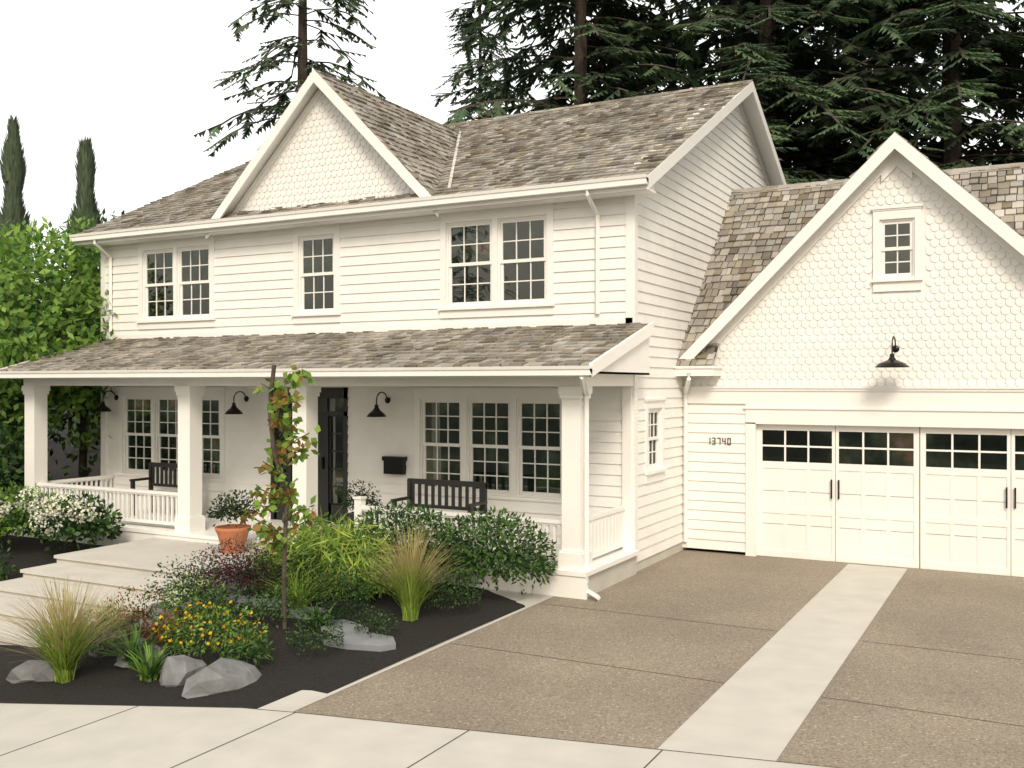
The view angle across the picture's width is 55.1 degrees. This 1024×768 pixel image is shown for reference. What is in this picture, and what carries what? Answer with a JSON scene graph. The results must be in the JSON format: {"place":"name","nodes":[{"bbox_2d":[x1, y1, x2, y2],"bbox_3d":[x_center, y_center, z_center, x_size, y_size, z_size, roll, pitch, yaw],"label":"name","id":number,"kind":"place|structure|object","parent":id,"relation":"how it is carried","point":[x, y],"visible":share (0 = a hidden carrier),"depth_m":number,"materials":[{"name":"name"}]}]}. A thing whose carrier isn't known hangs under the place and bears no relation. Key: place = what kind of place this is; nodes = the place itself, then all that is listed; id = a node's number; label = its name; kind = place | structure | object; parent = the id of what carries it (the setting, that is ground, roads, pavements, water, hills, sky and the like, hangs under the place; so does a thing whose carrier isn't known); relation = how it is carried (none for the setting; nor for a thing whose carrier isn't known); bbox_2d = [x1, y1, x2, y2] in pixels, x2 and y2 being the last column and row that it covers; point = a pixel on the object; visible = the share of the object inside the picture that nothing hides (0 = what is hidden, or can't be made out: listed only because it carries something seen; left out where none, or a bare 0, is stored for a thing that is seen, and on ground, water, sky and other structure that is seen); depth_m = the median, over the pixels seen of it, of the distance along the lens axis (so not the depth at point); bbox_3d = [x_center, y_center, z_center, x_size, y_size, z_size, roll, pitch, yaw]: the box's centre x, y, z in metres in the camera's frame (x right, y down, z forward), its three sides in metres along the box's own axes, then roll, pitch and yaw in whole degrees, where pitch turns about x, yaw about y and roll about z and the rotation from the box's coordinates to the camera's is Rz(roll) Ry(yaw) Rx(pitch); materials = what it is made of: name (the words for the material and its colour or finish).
{"place":"outdoors","nodes":[
{"label":"outdoors","id":0,"kind":"place"},
{"bbox_2d":[0,406,1015,708],"bbox_3d":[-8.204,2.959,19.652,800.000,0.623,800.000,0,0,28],"label":"mulch bed","id":1,"kind":"object","parent":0,"point":[286,672],"visible":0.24,"depth_m":10.22,"materials":[{"name":"black soil"}]},
{"bbox_2d":[6,580,261,698],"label":"rocks","id":2,"kind":"object","parent":1,"relation":"on","point":[198,678],"visible":0.52,"depth_m":9.31,"materials":[{"name":"grey stone"}]},
{"bbox_2d":[0,208,558,683],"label":"foliage","id":3,"kind":"object","parent":1,"relation":"on","point":[350,562],"visible":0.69,"depth_m":12.32,"materials":[{"name":"green plant"}]},
{"bbox_2d":[0,486,348,648],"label":"petals","id":4,"kind":"object","parent":3,"relation":"attached to","point":[56,511],"visible":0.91,"depth_m":15.45,"materials":[{"name":"plant"}]},
{"bbox_2d":[178,595,395,651],"bbox_3d":[-2.613,2.687,11.335,3.738,0.173,0.732,0,0,42],"label":"flat boulder","id":5,"kind":"object","parent":1,"relation":"on","point":[353,640],"visible":0.38,"depth_m":10.40,"materials":[{"name":"grey stone"}]},
{"bbox_2d":[0,69,1023,600],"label":"trim","id":6,"kind":"structure","parent":1,"relation":"on","point":[932,525],"depth_m":15.23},
{"bbox_2d":[129,462,487,546],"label":"porch benches","id":7,"kind":"object","parent":6,"relation":"on","point":[482,503],"visible":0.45,"depth_m":15.09,"materials":[{"name":"black wood"}]},
{"bbox_2d":[343,512,378,531],"bbox_3d":[-2.420,2.245,15.727,0.400,0.350,0.400,0,0,28],"label":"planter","id":8,"kind":"object","parent":6,"relation":"on","point":[347,515],"visible":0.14,"depth_m":15.61,"materials":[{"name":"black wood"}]},
{"bbox_2d":[0,69,1023,370],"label":"roof shakes","id":9,"kind":"object","parent":6,"relation":"on","point":[760,227],"visible":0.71,"depth_m":16.89,"materials":[{"name":"brown wood"}]},
{"bbox_2d":[94,336,1015,524],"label":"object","id":10,"kind":"object","parent":6,"relation":"on","point":[325,503],"depth_m":16.95,"materials":[{"name":"black metal"}]},
{"bbox_2d":[105,83,1023,561],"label":"siding","id":11,"kind":"object","parent":6,"relation":"attached to","point":[821,313],"visible":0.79,"depth_m":15.90,"materials":[{"name":"white paint"}]},
{"bbox_2d":[128,220,1023,503],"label":"glass","id":12,"kind":"object","parent":6,"relation":"attached to","point":[514,288],"visible":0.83,"depth_m":15.57,"materials":[{"name":"black glass"}]},
{"bbox_2d":[0,0,1023,628],"bbox_3d":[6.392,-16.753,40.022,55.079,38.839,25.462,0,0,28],"label":"evergreen trees","id":13,"kind":"object","parent":1,"relation":"on","point":[850,24],"visible":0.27,"depth_m":34.02,"materials":[{"name":"green plant"}]},
{"bbox_2d":[588,542,687,596],"bbox_3d":[-1.117,2.775,21.054,11.500,0.590,12.870,0,0,28],"label":"foundation","id":14,"kind":"object","parent":1,"relation":"on","point":[611,576],"visible":0.14,"depth_m":13.87,"materials":[{"name":"concrete"}]},
{"bbox_2d":[688,425,1016,568],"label":"garage door gaps","id":15,"kind":"object","parent":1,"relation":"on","point":[854,494],"visible":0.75,"depth_m":15.29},
{"bbox_2d":[0,0,1023,311],"label":"sky","id":16,"kind":"structure","parent":0,"point":[135,77],"materials":[{"name":"white"}]},
{"bbox_2d":[294,550,1023,767],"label":"driveway","id":17,"kind":"structure","parent":0,"point":[457,685],"depth_m":9.55,"materials":[{"name":"beige concrete"}]},
{"bbox_2d":[0,538,906,767],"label":"concrete","id":18,"kind":"object","parent":17,"relation":"in","point":[760,703],"visible":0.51,"depth_m":8.07,"materials":[{"name":"beige concrete"}]},
{"bbox_2d":[214,524,250,553],"bbox_3d":[-4.231,2.350,14.878,0.546,0.380,0.546,0,0,28],"label":"pot","id":19,"kind":"object","parent":18,"relation":"on","point":[228,532],"visible":0.69,"depth_m":14.71,"materials":[{"name":"ceramic"}]},
{"bbox_2d":[0,603,1021,767],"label":"joints","id":20,"kind":"object","parent":18,"relation":"on","point":[482,731],"visible":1,"depth_m":7.99,"materials":[{"name":"grey concrete"}]}
]}

